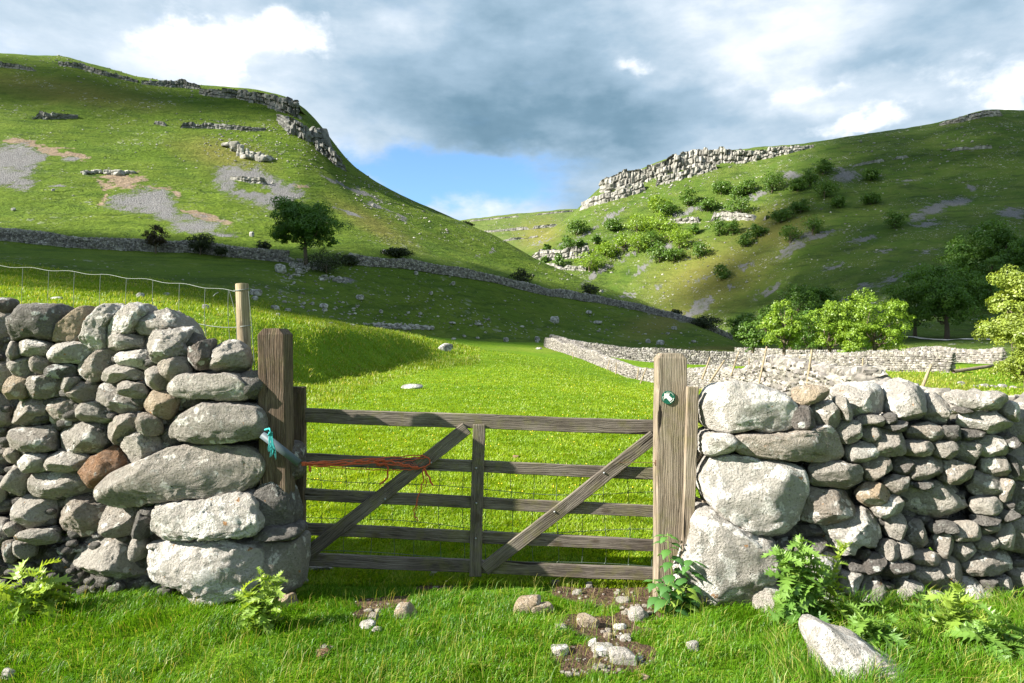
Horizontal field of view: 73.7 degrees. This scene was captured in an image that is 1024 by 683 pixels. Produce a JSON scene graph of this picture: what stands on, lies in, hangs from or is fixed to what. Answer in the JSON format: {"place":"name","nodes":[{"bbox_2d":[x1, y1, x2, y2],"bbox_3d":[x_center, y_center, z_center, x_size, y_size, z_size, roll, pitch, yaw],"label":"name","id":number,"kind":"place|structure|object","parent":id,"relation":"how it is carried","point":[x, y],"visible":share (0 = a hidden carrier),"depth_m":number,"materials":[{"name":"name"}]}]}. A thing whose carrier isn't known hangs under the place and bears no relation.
{"place":"outdoors","nodes":[
{"label":"outdoors","id":0,"kind":"place"},
{"bbox_2d":[0,53,743,351],"bbox_3d":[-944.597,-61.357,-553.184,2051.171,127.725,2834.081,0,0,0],"label":"hill","id":1,"kind":"structure","parent":0,"point":[216,205],"depth_m":151.89,"materials":[{"name":"plant"}]},
{"bbox_2d":[27,111,77,119],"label":"limestone crag","id":2,"kind":"structure","parent":1,"relation":"on","point":[45,115],"depth_m":190.93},
{"bbox_2d":[58,61,138,82],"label":"limestone crag","id":3,"kind":"structure","parent":1,"relation":"on","point":[82,66],"depth_m":227.68,"materials":[{"name":"stone"}]},
{"bbox_2d":[80,169,136,175],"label":"limestone crag","id":4,"kind":"structure","parent":1,"relation":"on","point":[116,172],"depth_m":157.51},
{"bbox_2d":[0,227,289,262],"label":"field wall","id":5,"kind":"structure","parent":1,"relation":"on","point":[40,237],"depth_m":106.39,"materials":[{"name":"stone"}]},
{"bbox_2d":[140,224,171,252],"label":"hawthorn bush","id":6,"kind":"object","parent":1,"relation":"on","point":[154,238],"visible":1,"depth_m":104.58,"materials":[{"name":"green plant"}]},
{"bbox_2d":[141,78,200,88],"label":"limestone crag","id":7,"kind":"structure","parent":1,"relation":"on","point":[181,82],"depth_m":229.18,"materials":[{"name":"stone"}]},
{"bbox_2d":[182,233,214,254],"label":"hawthorn bush","id":8,"kind":"object","parent":1,"relation":"on","point":[198,243],"visible":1,"depth_m":105.37,"materials":[{"name":"green plant"}]},
{"bbox_2d":[154,121,265,130],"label":"limestone crag","id":9,"kind":"structure","parent":1,"relation":"on","point":[213,126],"depth_m":200.23,"materials":[{"name":"stone"}]},
{"bbox_2d":[1,54,448,240],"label":"scattered stones","id":10,"kind":"object","parent":1,"relation":"on","point":[251,159],"visible":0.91,"depth_m":193.89,"materials":[{"name":"stone"}]},
{"bbox_2d":[221,141,274,161],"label":"limestone crag","id":11,"kind":"structure","parent":1,"relation":"on","point":[237,147],"depth_m":184.94,"materials":[{"name":"stone"}]},
{"bbox_2d":[199,88,304,119],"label":"limestone crag","id":12,"kind":"structure","parent":1,"relation":"on","point":[289,105],"depth_m":219.50,"materials":[{"name":"stone"}]},
{"bbox_2d":[276,114,333,150],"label":"limestone crag","id":13,"kind":"structure","parent":1,"relation":"on","point":[293,126],"depth_m":203.82,"materials":[{"name":"stone"}]},
{"bbox_2d":[264,195,353,265],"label":"ash tree","id":14,"kind":"object","parent":1,"relation":"on","point":[304,222],"visible":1,"depth_m":106.90,"materials":[{"name":"green plant"}]},
{"bbox_2d":[282,257,348,282],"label":"rubble","id":15,"kind":"object","parent":1,"relation":"on","point":[334,279],"visible":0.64,"depth_m":104.33,"materials":[{"name":"stone"}]},
{"bbox_2d":[300,249,352,273],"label":"hawthorn bush","id":16,"kind":"object","parent":1,"relation":"on","point":[322,261],"visible":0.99,"depth_m":105.36,"materials":[{"name":"green plant"}]},
{"bbox_2d":[314,140,349,171],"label":"limestone crag","id":17,"kind":"structure","parent":1,"relation":"on","point":[334,158],"depth_m":201.11,"materials":[{"name":"stone"}]},
{"bbox_2d":[20,258,717,350],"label":"scattered stones","id":18,"kind":"object","parent":1,"relation":"on","point":[357,306],"visible":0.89,"depth_m":101.49,"materials":[{"name":"stone"}]},
{"bbox_2d":[329,322,434,330],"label":"rubble","id":19,"kind":"object","parent":1,"relation":"on","point":[405,326],"visible":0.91,"depth_m":94.46,"materials":[{"name":"stone"}]},
{"bbox_2d":[380,247,414,257],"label":"hawthorn bush","id":20,"kind":"object","parent":1,"relation":"on","point":[398,252],"visible":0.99,"depth_m":128.87,"materials":[{"name":"green plant"}]},
{"bbox_2d":[348,253,732,339],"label":"field wall","id":21,"kind":"structure","parent":1,"relation":"on","point":[422,266],"depth_m":140.24,"materials":[{"name":"stone"}]},
{"bbox_2d":[689,314,724,328],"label":"hawthorn bush","id":22,"kind":"object","parent":1,"relation":"on","point":[704,322],"visible":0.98,"depth_m":175.16,"materials":[{"name":"green plant"}]},
{"bbox_2d":[320,580,670,677],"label":"gravel","id":23,"kind":"structure","parent":0,"point":[602,666],"depth_m":3.42,"materials":[{"name":"stone"}]},
{"bbox_2d":[0,500,1023,682],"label":"grass","id":24,"kind":"structure","parent":0,"point":[422,641],"depth_m":3.46,"materials":[{"name":"plant"}]},
{"bbox_2d":[916,581,998,649],"bbox_3d":[2.247,1.424,3.416,0.363,0.491,0.381,0,0,-32],"label":"thistle plant","id":25,"kind":"object","parent":24,"relation":"on","point":[954,613],"visible":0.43,"depth_m":3.41,"materials":[{"name":"green plant"}]},
{"bbox_2d":[0,273,1023,682],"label":"ground","id":26,"kind":"structure","parent":0,"point":[532,351],"depth_m":4.45,"materials":[{"name":"plant"}]},
{"bbox_2d":[0,557,76,624],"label":"thistle plant","id":27,"kind":"object","parent":26,"relation":"on","point":[40,593],"visible":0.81,"depth_m":3.78,"materials":[{"name":"green plant"}]},
{"bbox_2d":[0,265,254,370],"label":"netting fence","id":28,"kind":"object","parent":26,"relation":"on","point":[242,317],"visible":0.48,"depth_m":4.39,"materials":[{"name":"grey metal"}]},
{"bbox_2d":[0,297,310,607],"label":"dry stone wall","id":29,"kind":"structure","parent":26,"relation":"on","point":[131,456],"depth_m":4.12,"materials":[{"name":"stone"}]},
{"bbox_2d":[0,261,480,404],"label":"bank grass","id":30,"kind":"structure","parent":26,"relation":"on","point":[30,280],"depth_m":33.93,"materials":[{"name":"plant"}]},
{"bbox_2d":[232,566,287,635],"bbox_3d":[-1.335,1.418,3.616,0.296,0.464,0.284,0,0,-18],"label":"thistle plant","id":31,"kind":"object","parent":26,"relation":"on","point":[258,610],"visible":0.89,"depth_m":3.59,"materials":[{"name":"green plant"}]},
{"bbox_2d":[258,328,295,599],"bbox_3d":[-1.424,0.835,4.145,0.164,1.831,0.176,-1,0,0],"label":"gate post","id":32,"kind":"object","parent":26,"relation":"on","point":[275,370],"visible":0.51,"depth_m":4.06,"materials":[{"name":"wood"}]},
{"bbox_2d":[394,602,416,617],"bbox_3d":[-0.591,1.508,3.787,0.128,0.127,0.100,0,0,0],"label":"path stone","id":33,"kind":"object","parent":26,"relation":"on","point":[404,608],"visible":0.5,"depth_m":3.76,"materials":[{"name":"stone"}]},
{"bbox_2d":[293,386,652,579],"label":"field gate","id":34,"kind":"structure","parent":26,"relation":"on","point":[475,536],"depth_m":4.49,"materials":[{"name":"brown wood"}]},
{"bbox_2d":[301,454,433,520],"bbox_3d":[-0.925,0.936,4.299,0.852,0.463,0.223,0,0,-32],"label":"baler twine","id":35,"kind":"object","parent":34,"relation":"attached to","point":[353,462],"visible":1,"depth_m":4.40,"materials":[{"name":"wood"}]},
{"bbox_2d":[260,432,301,465],"bbox_3d":[-1.348,0.626,3.980,0.242,0.203,0.045,0,0,0],"label":"pipe sleeve","id":36,"kind":"object","parent":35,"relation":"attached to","point":[286,453],"visible":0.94,"depth_m":3.96,"materials":[{"name":"grey metal"}]},
{"bbox_2d":[224,299,739,587],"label":"meadow grass","id":37,"kind":"structure","parent":26,"relation":"on","point":[336,547],"depth_m":8.38,"materials":[{"name":"plant"}]},
{"bbox_2d":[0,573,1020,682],"bbox_3d":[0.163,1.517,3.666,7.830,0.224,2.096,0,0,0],"label":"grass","id":38,"kind":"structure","parent":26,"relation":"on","point":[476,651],"depth_m":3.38,"materials":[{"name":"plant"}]},
{"bbox_2d":[513,594,540,612],"bbox_3d":[0.082,1.505,3.878,0.168,0.138,0.147,0,0,0],"label":"path stone","id":39,"kind":"object","parent":26,"relation":"on","point":[530,601],"visible":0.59,"depth_m":3.82,"materials":[{"name":"stone"}]},
{"bbox_2d":[576,612,599,627],"bbox_3d":[0.408,1.513,3.679,0.123,0.089,0.106,0,0,0],"label":"path stone","id":40,"kind":"object","parent":26,"relation":"on","point":[586,620],"visible":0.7,"depth_m":3.63,"materials":[{"name":"stone"}]},
{"bbox_2d":[591,642,613,656],"bbox_3d":[0.435,1.483,3.276,0.112,0.057,0.089,0,0,0],"label":"path stone","id":41,"kind":"object","parent":26,"relation":"on","point":[601,648],"visible":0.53,"depth_m":3.25,"materials":[{"name":"stone"}]},
{"bbox_2d":[608,646,637,665],"bbox_3d":[0.518,1.487,3.213,0.131,0.085,0.106,0,0,0],"label":"path stone","id":42,"kind":"object","parent":26,"relation":"on","point":[615,653],"visible":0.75,"depth_m":3.17,"materials":[{"name":"stone"}]},
{"bbox_2d":[628,606,645,620],"bbox_3d":[0.699,1.532,3.807,0.102,0.099,0.088,0,0,0],"label":"path stone","id":43,"kind":"object","parent":26,"relation":"on","point":[639,612],"visible":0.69,"depth_m":3.77,"materials":[{"name":"stone"}]},
{"bbox_2d":[549,334,732,364],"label":"field wall","id":44,"kind":"structure","parent":26,"relation":"on","point":[643,354],"depth_m":78.62,"materials":[{"name":"stone"}]},
{"bbox_2d":[642,578,673,615],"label":"nettle plant","id":45,"kind":"object","parent":26,"relation":"on","point":[653,600],"visible":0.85,"depth_m":3.84,"materials":[{"name":"green plant"}]},
{"bbox_2d":[653,353,686,599],"bbox_3d":[0.961,0.909,4.165,0.181,1.681,0.136,0,0,0],"label":"gate post","id":46,"kind":"object","parent":26,"relation":"on","point":[670,371],"visible":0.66,"depth_m":4.10,"materials":[{"name":"wood"}]},
{"bbox_2d":[654,582,688,616],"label":"nettle plant","id":47,"kind":"object","parent":26,"relation":"on","point":[660,603],"visible":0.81,"depth_m":3.80,"materials":[{"name":"green plant"}]},
{"bbox_2d":[652,533,693,604],"bbox_3d":[0.935,1.324,3.980,0.223,0.422,0.214,0,0,0],"label":"nettle plant","id":48,"kind":"object","parent":26,"relation":"on","point":[666,566],"visible":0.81,"depth_m":3.93,"materials":[{"name":"green plant"}]},
{"bbox_2d":[668,584,701,612],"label":"nettle plant","id":49,"kind":"object","parent":26,"relation":"on","point":[673,603],"visible":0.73,"depth_m":3.83,"materials":[{"name":"green plant"}]},
{"bbox_2d":[668,560,706,608],"bbox_3d":[1.005,1.380,3.942,0.208,0.295,0.190,0,0,0],"label":"nettle plant","id":50,"kind":"object","parent":26,"relation":"on","point":[685,568],"visible":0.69,"depth_m":3.88,"materials":[{"name":"green plant"}]},
{"bbox_2d":[680,386,706,557],"bbox_3d":[1.101,0.874,4.157,0.231,1.216,0.313,0,0,0],"label":"gate post","id":51,"kind":"object","parent":26,"relation":"on","point":[693,456],"visible":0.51,"depth_m":4.03,"materials":[{"name":"wood"}]},
{"bbox_2d":[544,337,891,405],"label":"field wall","id":52,"kind":"structure","parent":26,"relation":"on","point":[786,374],"depth_m":21.01,"materials":[{"name":"stone"}]},
{"bbox_2d":[734,319,764,352],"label":"tree","id":53,"kind":"object","parent":26,"relation":"on","point":[755,339],"visible":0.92,"depth_m":77.57,"materials":[{"name":"green plant"}]},
{"bbox_2d":[756,298,809,354],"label":"sycamore tree","id":54,"kind":"object","parent":26,"relation":"on","point":[795,328],"visible":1,"depth_m":71.49,"materials":[{"name":"green plant"}]},
{"bbox_2d":[762,534,833,640],"bbox_3d":[1.522,1.324,3.574,0.381,0.651,0.329,0,0,-17],"label":"thistle plant","id":55,"kind":"object","parent":26,"relation":"on","point":[799,602],"visible":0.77,"depth_m":3.54,"materials":[{"name":"green plant"}]},
{"bbox_2d":[788,539,853,625],"bbox_3d":[1.646,1.342,3.609,0.360,0.572,0.302,0,0,-37],"label":"thistle plant","id":56,"kind":"object","parent":26,"relation":"on","point":[829,604],"visible":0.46,"depth_m":3.62,"materials":[{"name":"green plant"}]},
{"bbox_2d":[799,300,852,351],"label":"sycamore tree","id":57,"kind":"object","parent":26,"relation":"on","point":[829,312],"visible":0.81,"depth_m":70.40,"materials":[{"name":"green plant"}]},
{"bbox_2d":[732,350,956,372],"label":"field wall","id":58,"kind":"structure","parent":26,"relation":"on","point":[922,361],"depth_m":54.46,"materials":[{"name":"stone"}]},
{"bbox_2d":[672,377,1023,612],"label":"dry stone wall","id":59,"kind":"structure","parent":26,"relation":"on","point":[903,482],"depth_m":3.94,"materials":[{"name":"stone"}]},
{"bbox_2d":[798,614,906,682],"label":"fallen stone","id":60,"kind":"object","parent":26,"relation":"on","point":[836,646],"visible":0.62,"depth_m":3.07,"materials":[{"name":"stone"}]},
{"bbox_2d":[833,320,872,352],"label":"sycamore tree","id":61,"kind":"object","parent":26,"relation":"on","point":[858,341],"visible":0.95,"depth_m":67.71,"materials":[{"name":"green plant"}]},
{"bbox_2d":[698,366,1023,427],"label":"meadow grass","id":62,"kind":"structure","parent":26,"relation":"on","point":[1007,388],"depth_m":39.84,"materials":[{"name":"plant"}]},
{"bbox_2d":[837,287,916,350],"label":"sycamore tree","id":63,"kind":"object","parent":26,"relation":"on","point":[885,316],"visible":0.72,"depth_m":69.50,"materials":[{"name":"green plant"}]},
{"bbox_2d":[843,593,914,661],"bbox_3d":[1.774,1.431,3.305,0.353,0.469,0.338,0,0,0],"label":"thistle plant","id":64,"kind":"object","parent":26,"relation":"on","point":[859,627],"visible":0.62,"depth_m":3.29,"materials":[{"name":"green plant"}]},
{"bbox_2d":[755,580,1023,682],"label":"grass","id":65,"kind":"structure","parent":26,"relation":"on","point":[898,655],"depth_m":3.17,"materials":[{"name":"plant"}]},
{"bbox_2d":[890,592,946,636],"bbox_3d":[2.122,1.468,3.553,0.282,0.345,0.217,0,0,29],"label":"thistle plant","id":66,"kind":"object","parent":26,"relation":"on","point":[925,603],"visible":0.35,"depth_m":3.55,"materials":[{"name":"green plant"}]},
{"bbox_2d":[820,379,1023,419],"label":"field wall","id":67,"kind":"structure","parent":26,"relation":"on","point":[943,391],"depth_m":9.57,"materials":[{"name":"stone"}]},
{"bbox_2d":[940,602,1023,664],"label":"thistle plant","id":68,"kind":"object","parent":26,"relation":"on","point":[977,631],"visible":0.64,"depth_m":3.24,"materials":[{"name":"green plant"}]},
{"bbox_2d":[971,264,1023,356],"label":"ash tree","id":69,"kind":"object","parent":26,"relation":"on","point":[999,302],"visible":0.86,"depth_m":34.05,"materials":[{"name":"green plant"}]},
{"bbox_2d":[988,318,1023,383],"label":"ash tree","id":70,"kind":"object","parent":26,"relation":"on","point":[1014,365],"visible":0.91,"depth_m":33.03,"materials":[{"name":"green plant"}]},
{"bbox_2d":[0,0,1023,219],"label":"sky","id":71,"kind":"structure","parent":0,"point":[461,109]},
{"bbox_2d":[460,209,576,249],"bbox_3d":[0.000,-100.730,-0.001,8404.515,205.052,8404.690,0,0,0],"label":"distant hill","id":72,"kind":"structure","parent":0,"point":[521,220],"depth_m":944.60,"materials":[{"name":"plant"}]},
{"bbox_2d":[521,109,1023,362],"bbox_3d":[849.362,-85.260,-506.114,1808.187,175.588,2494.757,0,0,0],"label":"hill","id":73,"kind":"structure","parent":0,"point":[995,183],"depth_m":358.23,"materials":[{"name":"plant"}]},
{"bbox_2d":[532,241,639,260],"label":"limestone cliff","id":74,"kind":"structure","parent":73,"relation":"on","point":[568,252],"depth_m":419.25,"materials":[{"name":"stone"}]},
{"bbox_2d":[573,250,604,271],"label":"hillside bush","id":75,"kind":"object","parent":73,"relation":"on","point":[595,259],"visible":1,"depth_m":401.23,"materials":[{"name":"green plant"}]},
{"bbox_2d":[593,241,623,257],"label":"hillside bush","id":76,"kind":"object","parent":73,"relation":"on","point":[603,247],"visible":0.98,"depth_m":407.55,"materials":[{"name":"green plant"}]},
{"bbox_2d":[622,213,650,232],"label":"hillside bush","id":77,"kind":"object","parent":73,"relation":"on","point":[636,225],"visible":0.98,"depth_m":420.40,"materials":[{"name":"green plant"}]},
{"bbox_2d":[627,231,649,252],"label":"hillside bush","id":78,"kind":"object","parent":73,"relation":"on","point":[634,241],"visible":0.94,"depth_m":399.96,"materials":[{"name":"green plant"}]},
{"bbox_2d":[580,162,720,210],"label":"limestone cliff","id":79,"kind":"structure","parent":73,"relation":"on","point":[638,188],"depth_m":462.46,"materials":[{"name":"stone"}]},
{"bbox_2d":[639,230,664,247],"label":"hillside bush","id":80,"kind":"object","parent":73,"relation":"on","point":[651,235],"visible":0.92,"depth_m":399.17,"materials":[{"name":"green plant"}]},
{"bbox_2d":[645,241,671,261],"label":"hillside bush","id":81,"kind":"object","parent":73,"relation":"on","point":[661,250],"visible":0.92,"depth_m":383.09,"materials":[{"name":"green plant"}]},
{"bbox_2d":[643,210,675,230],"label":"hillside bush","id":82,"kind":"object","parent":73,"relation":"on","point":[659,224],"visible":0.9,"depth_m":411.50,"materials":[{"name":"green plant"}]},
{"bbox_2d":[599,146,743,192],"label":"limestone cliff","id":83,"kind":"structure","parent":73,"relation":"on","point":[674,163],"depth_m":468.19,"materials":[{"name":"stone"}]},
{"bbox_2d":[663,227,695,248],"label":"hillside bush","id":84,"kind":"object","parent":73,"relation":"on","point":[680,235],"visible":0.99,"depth_m":385.10,"materials":[{"name":"green plant"}]},
{"bbox_2d":[687,240,711,258],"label":"hillside bush","id":85,"kind":"object","parent":73,"relation":"on","point":[697,249],"visible":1,"depth_m":369.61,"materials":[{"name":"green plant"}]},
{"bbox_2d":[667,211,769,223],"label":"limestone cliff","id":86,"kind":"structure","parent":73,"relation":"on","point":[727,215],"depth_m":400.02,"materials":[{"name":"stone"}]},
{"bbox_2d":[711,179,732,194],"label":"hillside bush","id":87,"kind":"object","parent":73,"relation":"on","point":[720,188],"visible":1,"depth_m":424.01,"materials":[{"name":"green plant"}]},
{"bbox_2d":[723,195,756,212],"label":"hillside bush","id":88,"kind":"object","parent":73,"relation":"on","point":[739,207],"visible":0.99,"depth_m":395.77,"materials":[{"name":"green plant"}]},
{"bbox_2d":[724,312,758,347],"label":"alder tree","id":89,"kind":"object","parent":73,"relation":"on","point":[739,320],"visible":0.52,"depth_m":128.18,"materials":[{"name":"green plant"}]},
{"bbox_2d":[488,121,1008,340],"bbox_3d":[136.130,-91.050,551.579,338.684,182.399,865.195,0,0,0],"label":"scattered stones","id":90,"kind":"object","parent":73,"relation":"on","point":[746,281],"visible":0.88,"depth_m":377.73,"materials":[{"name":"stone"}]},
{"bbox_2d":[733,144,813,163],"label":"limestone cliff","id":91,"kind":"structure","parent":73,"relation":"on","point":[758,154],"depth_m":452.58,"materials":[{"name":"stone"}]},
{"bbox_2d":[759,169,788,192],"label":"hillside bush","id":92,"kind":"object","parent":73,"relation":"on","point":[770,184],"visible":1,"depth_m":402.17,"materials":[{"name":"green plant"}]},
{"bbox_2d":[767,206,797,222],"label":"hillside bush","id":93,"kind":"object","parent":73,"relation":"on","point":[782,214],"visible":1,"depth_m":359.67,"materials":[{"name":"green plant"}]},
{"bbox_2d":[757,283,820,349],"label":"alder tree","id":94,"kind":"object","parent":73,"relation":"on","point":[800,296],"visible":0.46,"depth_m":110.24,"materials":[{"name":"green plant"}]},
{"bbox_2d":[778,221,806,243],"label":"hillside bush","id":95,"kind":"object","parent":73,"relation":"on","point":[787,233],"visible":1,"depth_m":330.12,"materials":[{"name":"green plant"}]},
{"bbox_2d":[734,347,871,354],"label":"field wall","id":96,"kind":"structure","parent":73,"relation":"on","point":[777,351],"depth_m":95.59,"materials":[{"name":"stone"}]},
{"bbox_2d":[788,308,830,349],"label":"alder tree","id":97,"kind":"object","parent":73,"relation":"on","point":[811,323],"visible":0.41,"depth_m":103.44,"materials":[{"name":"green plant"}]},
{"bbox_2d":[800,214,825,234],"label":"hillside bush","id":98,"kind":"object","parent":73,"relation":"on","point":[813,226],"visible":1,"depth_m":327.62,"materials":[{"name":"green plant"}]},
{"bbox_2d":[801,285,842,349],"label":"alder tree","id":99,"kind":"object","parent":73,"relation":"on","point":[823,294],"visible":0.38,"depth_m":115.45,"materials":[{"name":"green plant"}]},
{"bbox_2d":[812,158,835,174],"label":"hillside bush","id":100,"kind":"object","parent":73,"relation":"on","point":[824,166],"visible":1,"depth_m":401.16,"materials":[{"name":"green plant"}]},
{"bbox_2d":[812,178,840,197],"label":"hillside bush","id":101,"kind":"object","parent":73,"relation":"on","point":[830,188],"visible":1,"depth_m":370.91,"materials":[{"name":"green plant"}]},
{"bbox_2d":[882,209,910,228],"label":"hillside bush","id":102,"kind":"object","parent":73,"relation":"on","point":[898,219],"visible":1,"depth_m":305.89,"materials":[{"name":"green plant"}]},
{"bbox_2d":[886,280,933,336],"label":"oak tree","id":103,"kind":"object","parent":73,"relation":"on","point":[906,297],"visible":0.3,"depth_m":124.22,"materials":[{"name":"green plant"}]},
{"bbox_2d":[833,145,1020,170],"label":"limestone crag","id":104,"kind":"structure","parent":73,"relation":"on","point":[953,149],"depth_m":390.25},
{"bbox_2d":[877,346,1006,363],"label":"field wall","id":105,"kind":"structure","parent":73,"relation":"on","point":[986,356],"depth_m":73.98,"materials":[{"name":"stone"}]},
{"bbox_2d":[879,261,1010,338],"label":"oak tree","id":106,"kind":"object","parent":73,"relation":"on","point":[939,297],"visible":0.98,"depth_m":115.47,"materials":[{"name":"green plant"}]},
{"bbox_2d":[932,218,1023,307],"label":"oak tree","id":107,"kind":"object","parent":73,"relation":"on","point":[1000,255],"visible":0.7,"depth_m":148.55,"materials":[{"name":"green plant"}]},
{"bbox_2d":[939,110,1023,125],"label":"limestone crag","id":108,"kind":"structure","parent":73,"relation":"on","point":[982,113],"depth_m":429.24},
{"bbox_2d":[985,238,1023,294],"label":"oak tree","id":109,"kind":"object","parent":73,"relation":"on","point":[1015,247],"visible":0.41,"depth_m":140.43,"materials":[{"name":"green plant"}]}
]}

